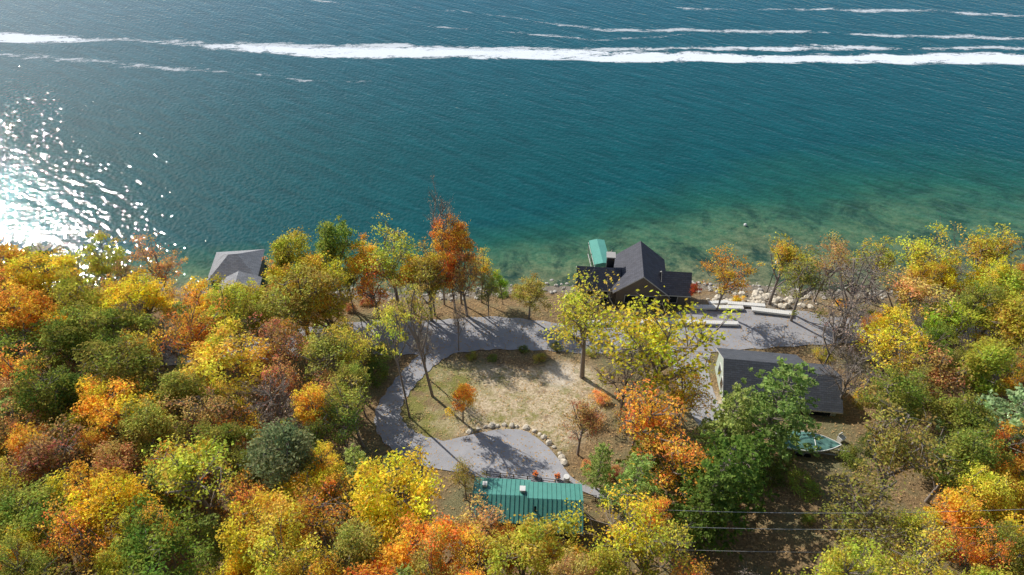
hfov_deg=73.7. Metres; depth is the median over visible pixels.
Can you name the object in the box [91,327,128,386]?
oak tree
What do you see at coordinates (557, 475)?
flower pot
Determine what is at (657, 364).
maple tree
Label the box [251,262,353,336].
oak tree
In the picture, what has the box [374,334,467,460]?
driveway
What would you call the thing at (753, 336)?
parking area
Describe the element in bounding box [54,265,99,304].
oak tree
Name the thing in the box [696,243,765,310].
maple tree
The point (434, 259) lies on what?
oak tree
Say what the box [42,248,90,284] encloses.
maple tree
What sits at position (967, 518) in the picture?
maple tree
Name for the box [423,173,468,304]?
bare tree
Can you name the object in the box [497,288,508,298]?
shrub
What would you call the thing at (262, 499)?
maple tree
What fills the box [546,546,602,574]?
maple tree
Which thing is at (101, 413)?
maple tree
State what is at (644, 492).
oak tree
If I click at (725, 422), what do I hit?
pine tree
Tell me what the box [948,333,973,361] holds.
bare tree
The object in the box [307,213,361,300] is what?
oak tree
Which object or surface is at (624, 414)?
maple tree
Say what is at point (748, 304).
dock section
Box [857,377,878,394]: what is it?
shrub
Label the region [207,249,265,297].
lake boathouse
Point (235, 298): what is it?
oak tree
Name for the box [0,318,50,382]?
oak tree
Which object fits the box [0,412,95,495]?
maple tree
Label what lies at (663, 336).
maple tree
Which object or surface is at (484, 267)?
maple tree
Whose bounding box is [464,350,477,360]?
shrub
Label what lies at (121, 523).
oak tree
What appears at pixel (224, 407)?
oak tree
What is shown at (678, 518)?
shrub
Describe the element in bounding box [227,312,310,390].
maple tree
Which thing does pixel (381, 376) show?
shrub
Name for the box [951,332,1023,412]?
oak tree
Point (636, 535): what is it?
utility pole
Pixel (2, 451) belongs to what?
oak tree
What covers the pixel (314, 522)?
maple tree
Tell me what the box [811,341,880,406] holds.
bare tree
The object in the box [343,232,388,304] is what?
maple tree
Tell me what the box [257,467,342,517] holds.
maple tree
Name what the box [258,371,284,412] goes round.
maple tree
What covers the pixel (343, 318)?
oak tree
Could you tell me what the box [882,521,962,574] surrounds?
oak tree
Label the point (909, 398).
oak tree
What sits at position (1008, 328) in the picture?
oak tree
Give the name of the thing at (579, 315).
oak tree
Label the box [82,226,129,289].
oak tree
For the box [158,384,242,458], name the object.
maple tree
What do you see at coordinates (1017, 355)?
oak tree
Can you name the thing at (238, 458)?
oak tree
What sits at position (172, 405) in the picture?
maple tree
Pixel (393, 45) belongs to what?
boat wake
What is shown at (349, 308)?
shrub
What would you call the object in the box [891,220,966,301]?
oak tree
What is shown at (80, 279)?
maple tree
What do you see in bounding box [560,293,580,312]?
oak tree
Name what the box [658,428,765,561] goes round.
pine tree
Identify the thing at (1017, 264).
maple tree
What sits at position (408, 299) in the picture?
young oak tree
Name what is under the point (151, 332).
oak tree
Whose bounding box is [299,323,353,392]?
oak tree
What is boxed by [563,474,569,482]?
rain barrel
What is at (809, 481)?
shrub
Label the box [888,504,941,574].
oak tree
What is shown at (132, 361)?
oak tree
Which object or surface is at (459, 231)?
maple tree
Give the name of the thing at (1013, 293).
oak tree
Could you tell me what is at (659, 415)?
maple tree
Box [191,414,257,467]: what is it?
oak tree
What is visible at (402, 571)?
pine tree
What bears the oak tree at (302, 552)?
on the ground
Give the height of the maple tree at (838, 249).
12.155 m
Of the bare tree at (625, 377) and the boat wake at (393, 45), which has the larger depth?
the boat wake at (393, 45)
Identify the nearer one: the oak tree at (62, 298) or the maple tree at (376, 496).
the maple tree at (376, 496)
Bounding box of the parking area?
[664,309,830,351]
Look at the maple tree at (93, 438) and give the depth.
60.39 m
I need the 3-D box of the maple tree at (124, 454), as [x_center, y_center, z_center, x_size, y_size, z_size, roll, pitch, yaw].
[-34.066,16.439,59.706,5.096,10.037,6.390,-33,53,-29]
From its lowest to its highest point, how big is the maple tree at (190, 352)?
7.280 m
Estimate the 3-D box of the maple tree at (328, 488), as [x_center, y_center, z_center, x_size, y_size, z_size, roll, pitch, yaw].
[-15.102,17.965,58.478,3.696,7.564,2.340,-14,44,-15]
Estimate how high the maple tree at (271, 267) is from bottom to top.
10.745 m
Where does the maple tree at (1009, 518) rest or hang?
on the ground
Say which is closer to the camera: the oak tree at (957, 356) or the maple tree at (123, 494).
the maple tree at (123, 494)
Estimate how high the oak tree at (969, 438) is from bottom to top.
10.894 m
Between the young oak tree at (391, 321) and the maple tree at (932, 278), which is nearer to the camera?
the young oak tree at (391, 321)
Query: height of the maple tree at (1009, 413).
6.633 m
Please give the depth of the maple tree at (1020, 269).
85.91 m
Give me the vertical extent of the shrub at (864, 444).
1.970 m
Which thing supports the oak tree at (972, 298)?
on the ground
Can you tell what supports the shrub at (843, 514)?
on the ground
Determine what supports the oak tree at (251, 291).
on the ground
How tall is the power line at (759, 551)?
1.303 m
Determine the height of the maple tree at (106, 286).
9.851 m
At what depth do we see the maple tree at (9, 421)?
61.85 m
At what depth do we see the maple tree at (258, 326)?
77.35 m
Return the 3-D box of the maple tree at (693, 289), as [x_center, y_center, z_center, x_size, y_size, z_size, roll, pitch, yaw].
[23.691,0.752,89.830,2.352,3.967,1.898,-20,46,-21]
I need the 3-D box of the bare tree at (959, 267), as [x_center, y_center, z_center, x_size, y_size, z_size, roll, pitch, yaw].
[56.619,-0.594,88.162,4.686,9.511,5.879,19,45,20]
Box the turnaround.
[408,429,607,498]
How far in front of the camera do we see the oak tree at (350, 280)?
84.82 m
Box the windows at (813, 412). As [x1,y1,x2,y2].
[718,362,831,415]
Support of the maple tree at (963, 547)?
on the ground
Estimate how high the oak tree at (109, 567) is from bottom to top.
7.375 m
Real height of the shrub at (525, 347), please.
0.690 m
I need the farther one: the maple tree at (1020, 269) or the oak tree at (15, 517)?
the maple tree at (1020, 269)
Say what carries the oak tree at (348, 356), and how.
on the ground
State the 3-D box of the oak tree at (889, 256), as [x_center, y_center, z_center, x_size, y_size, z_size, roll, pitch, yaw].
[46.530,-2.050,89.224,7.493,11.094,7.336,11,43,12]
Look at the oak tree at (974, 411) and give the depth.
61.67 m
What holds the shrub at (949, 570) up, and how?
on the ground
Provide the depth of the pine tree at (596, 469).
60.77 m
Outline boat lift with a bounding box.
[587,239,606,266]
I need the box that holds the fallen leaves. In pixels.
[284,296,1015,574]
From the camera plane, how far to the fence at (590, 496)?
61.93 m
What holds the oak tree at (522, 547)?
on the ground
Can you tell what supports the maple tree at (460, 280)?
on the ground
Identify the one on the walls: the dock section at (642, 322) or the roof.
the roof
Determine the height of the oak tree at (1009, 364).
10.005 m
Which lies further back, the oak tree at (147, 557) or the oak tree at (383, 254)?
the oak tree at (383, 254)
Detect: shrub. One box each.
[345,302,357,312]
[358,359,392,388]
[359,294,370,306]
[360,544,381,563]
[364,340,394,367]
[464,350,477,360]
[486,353,497,362]
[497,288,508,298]
[518,344,529,353]
[532,353,546,363]
[549,341,563,351]
[563,541,591,560]
[574,406,606,429]
[580,457,591,472]
[586,345,596,357]
[586,388,612,405]
[607,464,623,480]
[669,504,689,530]
[731,295,746,301]
[757,458,786,490]
[762,444,798,473]
[784,463,825,502]
[801,509,818,525]
[812,347,835,362]
[829,509,862,536]
[835,440,868,473]
[841,528,868,548]
[850,395,869,410]
[851,430,884,457]
[853,391,862,398]
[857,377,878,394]
[923,567,957,574]
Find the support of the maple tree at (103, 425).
on the ground
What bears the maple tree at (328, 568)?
on the ground
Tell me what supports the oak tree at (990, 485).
on the ground
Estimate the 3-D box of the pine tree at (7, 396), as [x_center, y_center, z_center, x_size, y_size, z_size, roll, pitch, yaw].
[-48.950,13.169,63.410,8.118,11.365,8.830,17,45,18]
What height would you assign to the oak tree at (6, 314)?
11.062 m
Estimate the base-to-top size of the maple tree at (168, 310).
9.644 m
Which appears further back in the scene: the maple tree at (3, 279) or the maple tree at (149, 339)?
the maple tree at (3, 279)
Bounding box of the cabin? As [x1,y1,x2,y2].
[471,477,582,539]
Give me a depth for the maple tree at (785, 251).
85.41 m
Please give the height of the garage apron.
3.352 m
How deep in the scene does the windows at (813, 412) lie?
73.05 m
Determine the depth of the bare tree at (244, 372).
74.60 m
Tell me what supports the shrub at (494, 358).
on the ground
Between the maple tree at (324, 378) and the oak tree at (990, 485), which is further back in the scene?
the maple tree at (324, 378)
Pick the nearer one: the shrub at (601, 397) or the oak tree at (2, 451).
the oak tree at (2, 451)
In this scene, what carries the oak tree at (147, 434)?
on the ground
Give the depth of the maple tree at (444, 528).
49.41 m
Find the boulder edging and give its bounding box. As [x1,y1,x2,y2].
[466,422,567,465]
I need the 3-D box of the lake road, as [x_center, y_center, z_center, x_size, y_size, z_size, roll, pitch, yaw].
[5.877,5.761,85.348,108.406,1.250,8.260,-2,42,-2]
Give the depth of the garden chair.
69.15 m
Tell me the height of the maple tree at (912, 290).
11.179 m
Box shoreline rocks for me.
[47,279,971,303]
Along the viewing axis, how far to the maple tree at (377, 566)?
47.98 m
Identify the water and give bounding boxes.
[0,0,1023,293]
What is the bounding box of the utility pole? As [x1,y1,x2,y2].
[624,514,636,568]
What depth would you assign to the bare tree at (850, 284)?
80.35 m
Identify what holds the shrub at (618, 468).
on the ground
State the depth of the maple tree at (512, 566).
52.35 m
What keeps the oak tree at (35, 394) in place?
on the ground
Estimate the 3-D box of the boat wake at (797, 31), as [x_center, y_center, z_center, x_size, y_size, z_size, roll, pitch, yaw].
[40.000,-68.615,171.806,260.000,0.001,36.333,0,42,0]
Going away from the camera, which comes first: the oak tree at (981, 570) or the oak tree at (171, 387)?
the oak tree at (981, 570)
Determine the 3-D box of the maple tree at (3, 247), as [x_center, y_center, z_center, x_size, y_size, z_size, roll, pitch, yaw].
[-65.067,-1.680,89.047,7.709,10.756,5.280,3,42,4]
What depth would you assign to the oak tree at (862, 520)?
52.11 m
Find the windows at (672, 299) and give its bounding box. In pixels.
[587,291,677,303]
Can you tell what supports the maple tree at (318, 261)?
on the ground
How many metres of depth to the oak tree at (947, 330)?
71.90 m
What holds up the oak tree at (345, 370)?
on the ground
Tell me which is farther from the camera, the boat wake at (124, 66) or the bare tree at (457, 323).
the boat wake at (124, 66)
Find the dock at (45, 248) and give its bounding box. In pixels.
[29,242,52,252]
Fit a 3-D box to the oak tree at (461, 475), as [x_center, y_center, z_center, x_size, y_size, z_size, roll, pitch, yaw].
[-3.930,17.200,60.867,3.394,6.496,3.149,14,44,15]
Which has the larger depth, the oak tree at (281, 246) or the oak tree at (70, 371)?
the oak tree at (281, 246)
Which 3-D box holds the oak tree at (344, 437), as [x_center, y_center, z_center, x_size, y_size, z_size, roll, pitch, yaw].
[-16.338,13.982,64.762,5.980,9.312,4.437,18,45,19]
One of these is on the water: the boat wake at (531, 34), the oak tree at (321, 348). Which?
the boat wake at (531, 34)
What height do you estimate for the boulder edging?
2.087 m
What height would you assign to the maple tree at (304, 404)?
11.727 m
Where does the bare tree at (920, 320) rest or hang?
on the ground
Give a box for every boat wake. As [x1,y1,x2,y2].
[0,32,1023,64]
[0,53,310,80]
[172,39,1023,51]
[314,0,1022,39]
[441,27,577,37]
[677,7,1016,16]
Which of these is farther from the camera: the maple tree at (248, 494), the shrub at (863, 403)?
the shrub at (863, 403)
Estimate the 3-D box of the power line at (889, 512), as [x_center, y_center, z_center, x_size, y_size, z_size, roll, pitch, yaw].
[23.651,16.660,51.198,28.909,1.232,0.038,1,42,1]
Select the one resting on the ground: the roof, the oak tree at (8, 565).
the oak tree at (8, 565)
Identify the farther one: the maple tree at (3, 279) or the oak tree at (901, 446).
the maple tree at (3, 279)
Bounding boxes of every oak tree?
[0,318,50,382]
[0,440,7,476]
[0,456,30,511]
[0,464,24,515]
[0,466,80,560]
[0,521,51,573]
[0,529,64,574]
[1,290,23,349]
[4,353,76,448]
[16,242,65,302]
[25,378,58,422]
[27,554,79,574]
[31,312,89,382]
[41,289,72,318]
[43,365,107,429]
[47,272,107,338]
[48,410,100,457]
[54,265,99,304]
[54,296,161,358]
[61,363,80,396]
[66,330,167,398]
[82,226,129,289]
[90,546,154,574]
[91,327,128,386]
[106,488,213,574]
[108,396,192,471]
[111,376,161,409]
[111,507,159,562]
[113,427,157,475]
[121,321,167,368]
[135,427,256,533]
[151,363,214,440]
[173,315,280,414]
[175,356,202,380]
[181,557,218,574]
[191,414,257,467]
[198,272,270,358]
[205,389,243,423]
[212,447,271,489]
[222,277,270,322]
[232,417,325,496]
[241,299,275,337]
[242,486,331,574]
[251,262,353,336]
[266,225,311,284]
[280,413,311,441]
[297,325,378,387]
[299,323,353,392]
[301,418,326,457]
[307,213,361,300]
[313,393,366,462]
[318,372,372,447]
[320,315,354,362]
[327,516,380,574]
[332,356,373,417]
[336,267,357,312]
[342,329,369,364]
[351,212,419,310]
[358,302,416,417]
[373,275,439,396]
[373,457,396,492]
[406,234,451,320]
[407,518,461,574]
[411,243,447,315]
[448,456,489,498]
[469,498,586,574]
[471,272,500,317]
[490,268,509,303]
[508,271,552,319]
[538,267,650,378]
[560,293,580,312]
[571,543,634,574]
[592,517,697,574]
[630,486,660,525]
[774,247,831,321]
[789,533,905,574]
[814,457,926,564]
[842,236,900,302]
[851,356,931,445]
[856,380,958,507]
[857,559,891,574]
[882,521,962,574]
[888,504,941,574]
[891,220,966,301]
[893,362,945,429]
[907,319,962,379]
[910,393,941,429]
[913,418,1015,502]
[914,298,983,349]
[923,389,1000,458]
[925,294,970,350]
[938,342,972,394]
[947,460,1022,531]
[948,279,1006,346]
[948,523,982,565]
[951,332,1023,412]
[951,336,989,392]
[953,563,1018,574]
[957,517,1023,574]
[958,223,1023,275]
[964,345,1016,394]
[966,288,1023,351]
[975,256,1023,333]
[989,289,1023,346]
[993,339,1023,395]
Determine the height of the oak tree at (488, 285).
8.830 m
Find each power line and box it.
[644,525,1010,529]
[653,509,1021,512]
[669,549,966,551]
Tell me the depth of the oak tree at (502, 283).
88.41 m
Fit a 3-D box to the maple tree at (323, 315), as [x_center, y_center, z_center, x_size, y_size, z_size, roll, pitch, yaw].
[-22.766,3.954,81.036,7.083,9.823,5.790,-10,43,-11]
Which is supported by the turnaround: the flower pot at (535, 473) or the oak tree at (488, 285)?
the flower pot at (535, 473)
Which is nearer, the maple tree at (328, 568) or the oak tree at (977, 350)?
the maple tree at (328, 568)
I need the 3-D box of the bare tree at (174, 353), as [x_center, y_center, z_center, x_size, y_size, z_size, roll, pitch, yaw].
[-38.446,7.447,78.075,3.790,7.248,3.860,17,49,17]
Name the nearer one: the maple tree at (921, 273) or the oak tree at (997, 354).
the oak tree at (997, 354)
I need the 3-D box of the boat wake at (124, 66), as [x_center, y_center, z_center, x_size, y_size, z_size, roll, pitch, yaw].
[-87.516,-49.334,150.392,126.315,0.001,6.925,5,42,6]
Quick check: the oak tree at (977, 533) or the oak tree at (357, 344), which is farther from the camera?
the oak tree at (357, 344)
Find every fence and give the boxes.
[486,471,569,482]
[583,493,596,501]
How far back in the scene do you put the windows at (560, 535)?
57.90 m
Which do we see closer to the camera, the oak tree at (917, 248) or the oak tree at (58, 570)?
the oak tree at (58, 570)
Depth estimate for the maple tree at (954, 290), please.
83.56 m
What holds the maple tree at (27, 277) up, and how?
on the ground
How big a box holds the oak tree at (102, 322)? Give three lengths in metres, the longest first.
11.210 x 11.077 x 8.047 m
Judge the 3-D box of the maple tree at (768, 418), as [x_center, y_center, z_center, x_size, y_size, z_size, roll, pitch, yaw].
[23.721,11.632,63.756,10.027,13.794,9.577,-19,45,-19]
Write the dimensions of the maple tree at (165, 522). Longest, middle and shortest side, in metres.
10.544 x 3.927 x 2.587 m
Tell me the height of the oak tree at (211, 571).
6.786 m
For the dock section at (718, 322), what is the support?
on the ground
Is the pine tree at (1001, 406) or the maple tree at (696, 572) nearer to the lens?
the maple tree at (696, 572)
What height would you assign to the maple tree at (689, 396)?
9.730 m
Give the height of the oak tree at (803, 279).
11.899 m
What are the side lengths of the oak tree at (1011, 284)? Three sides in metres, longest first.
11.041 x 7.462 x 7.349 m
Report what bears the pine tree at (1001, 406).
on the ground
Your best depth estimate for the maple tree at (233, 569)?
50.08 m
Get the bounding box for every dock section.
[588,319,660,325]
[663,319,738,325]
[693,304,743,309]
[708,300,727,304]
[727,301,764,307]
[751,307,791,315]
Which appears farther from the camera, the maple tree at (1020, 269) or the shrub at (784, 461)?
the maple tree at (1020, 269)
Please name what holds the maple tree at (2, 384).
on the ground
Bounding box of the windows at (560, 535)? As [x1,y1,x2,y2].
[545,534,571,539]
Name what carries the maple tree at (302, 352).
on the ground
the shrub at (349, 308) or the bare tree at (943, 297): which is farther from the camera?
the shrub at (349, 308)
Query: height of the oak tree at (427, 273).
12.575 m
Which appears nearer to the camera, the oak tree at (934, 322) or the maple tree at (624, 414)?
the maple tree at (624, 414)
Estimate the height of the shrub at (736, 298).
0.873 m
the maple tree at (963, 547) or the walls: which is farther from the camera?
the walls
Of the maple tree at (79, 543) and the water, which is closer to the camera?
the maple tree at (79, 543)
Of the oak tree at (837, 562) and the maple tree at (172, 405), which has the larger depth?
the maple tree at (172, 405)
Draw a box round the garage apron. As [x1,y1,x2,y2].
[672,352,719,433]
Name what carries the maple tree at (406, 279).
on the ground
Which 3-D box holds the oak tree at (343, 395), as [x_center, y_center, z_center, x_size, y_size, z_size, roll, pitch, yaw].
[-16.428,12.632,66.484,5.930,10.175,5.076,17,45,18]
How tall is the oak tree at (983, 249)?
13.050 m
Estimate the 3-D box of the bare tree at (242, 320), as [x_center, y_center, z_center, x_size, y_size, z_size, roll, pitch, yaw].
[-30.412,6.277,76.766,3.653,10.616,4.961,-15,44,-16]
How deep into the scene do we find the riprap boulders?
91.53 m
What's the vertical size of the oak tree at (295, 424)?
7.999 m
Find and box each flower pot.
[532,470,538,477]
[554,472,560,480]
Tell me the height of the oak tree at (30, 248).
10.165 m
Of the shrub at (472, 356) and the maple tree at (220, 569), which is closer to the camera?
the maple tree at (220, 569)
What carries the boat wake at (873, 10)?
on the water
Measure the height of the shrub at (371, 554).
0.786 m
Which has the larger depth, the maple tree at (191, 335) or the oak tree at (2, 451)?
the maple tree at (191, 335)
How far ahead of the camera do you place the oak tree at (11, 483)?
54.85 m
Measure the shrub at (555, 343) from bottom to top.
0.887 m
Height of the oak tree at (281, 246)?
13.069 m
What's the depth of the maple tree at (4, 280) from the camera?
80.05 m
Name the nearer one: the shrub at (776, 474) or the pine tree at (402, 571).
the pine tree at (402, 571)
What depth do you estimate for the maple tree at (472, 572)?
44.80 m
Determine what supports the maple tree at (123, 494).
on the ground
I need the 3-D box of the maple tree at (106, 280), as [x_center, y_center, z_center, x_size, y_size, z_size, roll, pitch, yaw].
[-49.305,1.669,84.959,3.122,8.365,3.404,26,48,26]
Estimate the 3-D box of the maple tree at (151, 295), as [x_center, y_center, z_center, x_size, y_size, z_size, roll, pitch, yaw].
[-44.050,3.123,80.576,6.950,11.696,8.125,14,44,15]
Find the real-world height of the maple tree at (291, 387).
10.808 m
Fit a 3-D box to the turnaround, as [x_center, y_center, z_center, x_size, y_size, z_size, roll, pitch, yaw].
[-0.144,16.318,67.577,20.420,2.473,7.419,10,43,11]
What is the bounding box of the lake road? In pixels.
[111,316,992,365]
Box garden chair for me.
[836,432,845,442]
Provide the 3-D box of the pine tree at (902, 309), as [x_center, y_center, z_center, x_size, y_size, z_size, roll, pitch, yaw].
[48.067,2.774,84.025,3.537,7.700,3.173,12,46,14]
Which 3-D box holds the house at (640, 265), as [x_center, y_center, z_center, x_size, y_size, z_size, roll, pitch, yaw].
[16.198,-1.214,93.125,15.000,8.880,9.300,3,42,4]
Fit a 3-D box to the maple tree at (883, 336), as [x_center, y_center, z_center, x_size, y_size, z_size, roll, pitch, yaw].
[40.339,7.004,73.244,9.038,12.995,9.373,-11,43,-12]
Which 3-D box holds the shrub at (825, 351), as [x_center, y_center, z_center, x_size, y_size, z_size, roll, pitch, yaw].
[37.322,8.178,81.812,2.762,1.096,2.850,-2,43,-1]
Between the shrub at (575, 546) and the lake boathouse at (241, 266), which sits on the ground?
the shrub at (575, 546)
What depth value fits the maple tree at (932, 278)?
84.55 m
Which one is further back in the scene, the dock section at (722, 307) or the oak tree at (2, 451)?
the dock section at (722, 307)
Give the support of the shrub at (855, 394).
on the ground
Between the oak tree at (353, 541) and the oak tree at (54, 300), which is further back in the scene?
the oak tree at (54, 300)
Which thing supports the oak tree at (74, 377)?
on the ground
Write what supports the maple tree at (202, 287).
on the ground
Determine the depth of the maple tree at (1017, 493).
56.36 m
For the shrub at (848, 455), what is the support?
on the ground
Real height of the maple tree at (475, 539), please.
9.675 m
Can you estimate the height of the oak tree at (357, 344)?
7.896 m
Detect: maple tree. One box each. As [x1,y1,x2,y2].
[0,236,36,277]
[0,244,80,315]
[0,265,8,289]
[0,268,27,311]
[0,276,56,352]
[0,341,49,395]
[0,375,28,421]
[0,394,41,448]
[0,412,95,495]
[1,419,57,483]
[31,304,77,364]
[33,492,126,574]
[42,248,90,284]
[44,457,135,540]
[51,462,164,556]
[61,373,159,446]
[62,270,91,305]
[76,426,110,463]
[85,408,116,438]
[86,436,144,485]
[91,274,144,329]
[99,268,173,343]
[100,271,117,295]
[112,255,140,282]
[120,327,164,385]
[127,233,187,297]
[135,394,176,444]
[138,499,186,561]
[141,436,227,499]
[146,382,192,423]
[152,293,233,376]
[158,278,192,322]
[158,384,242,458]
[165,275,229,332]
[183,351,223,391]
[199,563,227,574]
[206,463,273,537]
[207,482,312,574]
[212,404,264,463]
[214,373,257,443]
[216,543,268,574]
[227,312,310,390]
[249,316,295,348]
[256,351,308,424]
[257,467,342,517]
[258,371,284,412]
[261,245,360,321]
[261,256,287,321]
[281,315,313,367]
[283,475,369,557]
[288,379,336,442]
[293,330,331,374]
[296,286,347,335]
[303,439,344,496]
[304,542,350,574]
[310,365,355,407]
[313,467,352,528]
[342,438,452,549]
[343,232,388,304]
[343,532,428,574]
[352,255,399,317]
[381,510,483,574]
[390,253,437,312]
[426,213,468,312]
[437,241,482,316]
[439,211,479,303]
[445,381,477,422]
[445,487,508,564]
[449,522,508,574]
[458,564,485,574]
[471,247,498,302]
[491,517,520,574]
[524,530,565,574]
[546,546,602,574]
[558,399,605,455]
[564,479,677,566]
[582,285,741,406]
[612,397,651,450]
[614,374,697,459]
[618,314,683,389]
[626,424,713,506]
[640,360,714,428]
[641,493,671,545]
[664,553,713,574]
[688,282,702,304]
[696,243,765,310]
[768,232,816,304]
[800,229,856,301]
[845,304,936,389]
[856,309,886,364]
[863,303,935,376]
[879,265,961,326]
[887,342,976,400]
[900,257,947,303]
[913,483,986,561]
[914,262,939,312]
[922,257,961,303]
[925,514,978,574]
[945,284,963,302]
[955,255,1015,301]
[960,288,995,335]
[963,517,1015,573]
[972,418,1023,489]
[976,460,1023,519]
[978,503,1023,574]
[990,400,1020,426]
[995,353,1023,396]
[1010,263,1023,279]
[1011,255,1023,275]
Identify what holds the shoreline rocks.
on the ground
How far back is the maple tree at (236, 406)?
65.09 m
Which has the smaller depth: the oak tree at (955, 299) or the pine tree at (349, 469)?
the pine tree at (349, 469)
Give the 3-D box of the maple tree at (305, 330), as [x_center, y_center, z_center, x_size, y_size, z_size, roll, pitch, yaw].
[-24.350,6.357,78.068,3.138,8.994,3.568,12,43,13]
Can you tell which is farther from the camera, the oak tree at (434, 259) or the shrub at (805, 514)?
the oak tree at (434, 259)
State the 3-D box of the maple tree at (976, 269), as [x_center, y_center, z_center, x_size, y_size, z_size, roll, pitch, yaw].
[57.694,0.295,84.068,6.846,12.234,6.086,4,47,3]
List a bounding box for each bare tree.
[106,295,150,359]
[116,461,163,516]
[156,332,193,365]
[211,368,311,435]
[229,313,252,355]
[234,354,260,392]
[402,314,436,364]
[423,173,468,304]
[449,297,471,350]
[586,337,652,415]
[804,281,878,363]
[807,244,899,338]
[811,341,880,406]
[885,300,926,363]
[926,286,954,334]
[939,248,968,290]
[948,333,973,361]
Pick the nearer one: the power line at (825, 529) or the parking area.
the power line at (825, 529)
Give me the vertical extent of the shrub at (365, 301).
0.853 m
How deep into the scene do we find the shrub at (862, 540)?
57.39 m
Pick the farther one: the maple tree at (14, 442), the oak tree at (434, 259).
the oak tree at (434, 259)
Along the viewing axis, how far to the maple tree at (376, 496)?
52.87 m
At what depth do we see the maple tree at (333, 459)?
58.96 m
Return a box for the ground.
[0,284,1023,574]
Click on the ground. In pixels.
(504, 376)
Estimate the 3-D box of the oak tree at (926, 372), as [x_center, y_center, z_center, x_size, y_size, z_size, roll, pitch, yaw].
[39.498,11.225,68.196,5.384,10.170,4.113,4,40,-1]
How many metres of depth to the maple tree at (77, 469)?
54.99 m
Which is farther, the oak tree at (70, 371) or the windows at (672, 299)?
the windows at (672, 299)
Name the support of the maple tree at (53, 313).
on the ground
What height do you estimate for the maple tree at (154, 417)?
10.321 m
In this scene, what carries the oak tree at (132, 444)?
on the ground
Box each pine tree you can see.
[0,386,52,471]
[77,325,104,368]
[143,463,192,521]
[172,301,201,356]
[191,513,240,573]
[338,443,379,510]
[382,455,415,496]
[395,562,419,574]
[578,442,614,494]
[595,452,662,531]
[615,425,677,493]
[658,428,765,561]
[664,465,737,551]
[683,382,758,456]
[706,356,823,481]
[731,428,779,511]
[888,296,917,329]
[928,382,1023,478]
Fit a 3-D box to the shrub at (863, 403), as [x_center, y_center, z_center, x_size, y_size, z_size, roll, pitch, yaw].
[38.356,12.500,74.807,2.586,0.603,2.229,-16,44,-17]
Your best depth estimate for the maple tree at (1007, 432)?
58.83 m
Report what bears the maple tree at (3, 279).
on the ground
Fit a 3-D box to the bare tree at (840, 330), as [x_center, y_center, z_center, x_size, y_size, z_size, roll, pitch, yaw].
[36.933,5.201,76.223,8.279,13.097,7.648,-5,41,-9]
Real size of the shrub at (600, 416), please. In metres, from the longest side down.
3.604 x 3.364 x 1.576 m
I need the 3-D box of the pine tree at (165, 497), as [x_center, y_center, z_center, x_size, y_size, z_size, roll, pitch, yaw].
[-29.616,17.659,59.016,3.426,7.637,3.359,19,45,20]
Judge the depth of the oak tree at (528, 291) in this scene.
84.31 m
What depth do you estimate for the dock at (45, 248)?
101.39 m
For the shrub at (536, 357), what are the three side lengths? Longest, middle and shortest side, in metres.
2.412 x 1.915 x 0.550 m
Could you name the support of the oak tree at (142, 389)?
on the ground
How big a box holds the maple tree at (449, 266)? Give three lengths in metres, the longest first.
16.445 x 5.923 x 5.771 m
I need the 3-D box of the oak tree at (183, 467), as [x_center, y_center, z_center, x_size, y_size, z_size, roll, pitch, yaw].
[-25.365,16.762,57.038,9.512,11.159,6.770,22,46,22]
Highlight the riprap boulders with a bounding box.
[690,290,817,309]
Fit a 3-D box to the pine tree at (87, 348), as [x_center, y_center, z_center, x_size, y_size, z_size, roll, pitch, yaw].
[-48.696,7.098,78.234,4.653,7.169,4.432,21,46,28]
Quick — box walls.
[715,354,835,415]
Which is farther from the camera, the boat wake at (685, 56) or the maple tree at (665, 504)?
the boat wake at (685, 56)
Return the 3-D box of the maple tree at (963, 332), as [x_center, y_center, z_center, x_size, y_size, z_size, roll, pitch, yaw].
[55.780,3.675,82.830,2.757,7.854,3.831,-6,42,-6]
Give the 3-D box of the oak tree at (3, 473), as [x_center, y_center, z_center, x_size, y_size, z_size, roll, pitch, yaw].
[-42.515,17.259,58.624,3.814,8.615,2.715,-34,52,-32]
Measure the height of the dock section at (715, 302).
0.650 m
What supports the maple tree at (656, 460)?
on the ground
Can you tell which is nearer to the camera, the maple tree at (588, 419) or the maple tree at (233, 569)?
the maple tree at (233, 569)
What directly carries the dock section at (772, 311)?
on the ground
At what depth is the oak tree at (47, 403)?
63.21 m
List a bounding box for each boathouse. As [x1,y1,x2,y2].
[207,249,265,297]
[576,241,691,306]
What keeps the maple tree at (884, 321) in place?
on the ground
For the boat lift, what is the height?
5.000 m
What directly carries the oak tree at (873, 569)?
on the ground
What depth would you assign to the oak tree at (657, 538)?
48.56 m
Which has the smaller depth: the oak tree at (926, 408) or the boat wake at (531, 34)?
the oak tree at (926, 408)
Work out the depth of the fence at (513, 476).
64.01 m
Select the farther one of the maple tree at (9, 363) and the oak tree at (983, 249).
the oak tree at (983, 249)
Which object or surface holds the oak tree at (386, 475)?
on the ground
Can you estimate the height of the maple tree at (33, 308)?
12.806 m
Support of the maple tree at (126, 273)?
on the ground
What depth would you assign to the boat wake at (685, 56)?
153.59 m
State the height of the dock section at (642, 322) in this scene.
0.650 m
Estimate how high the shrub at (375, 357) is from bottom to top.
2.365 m

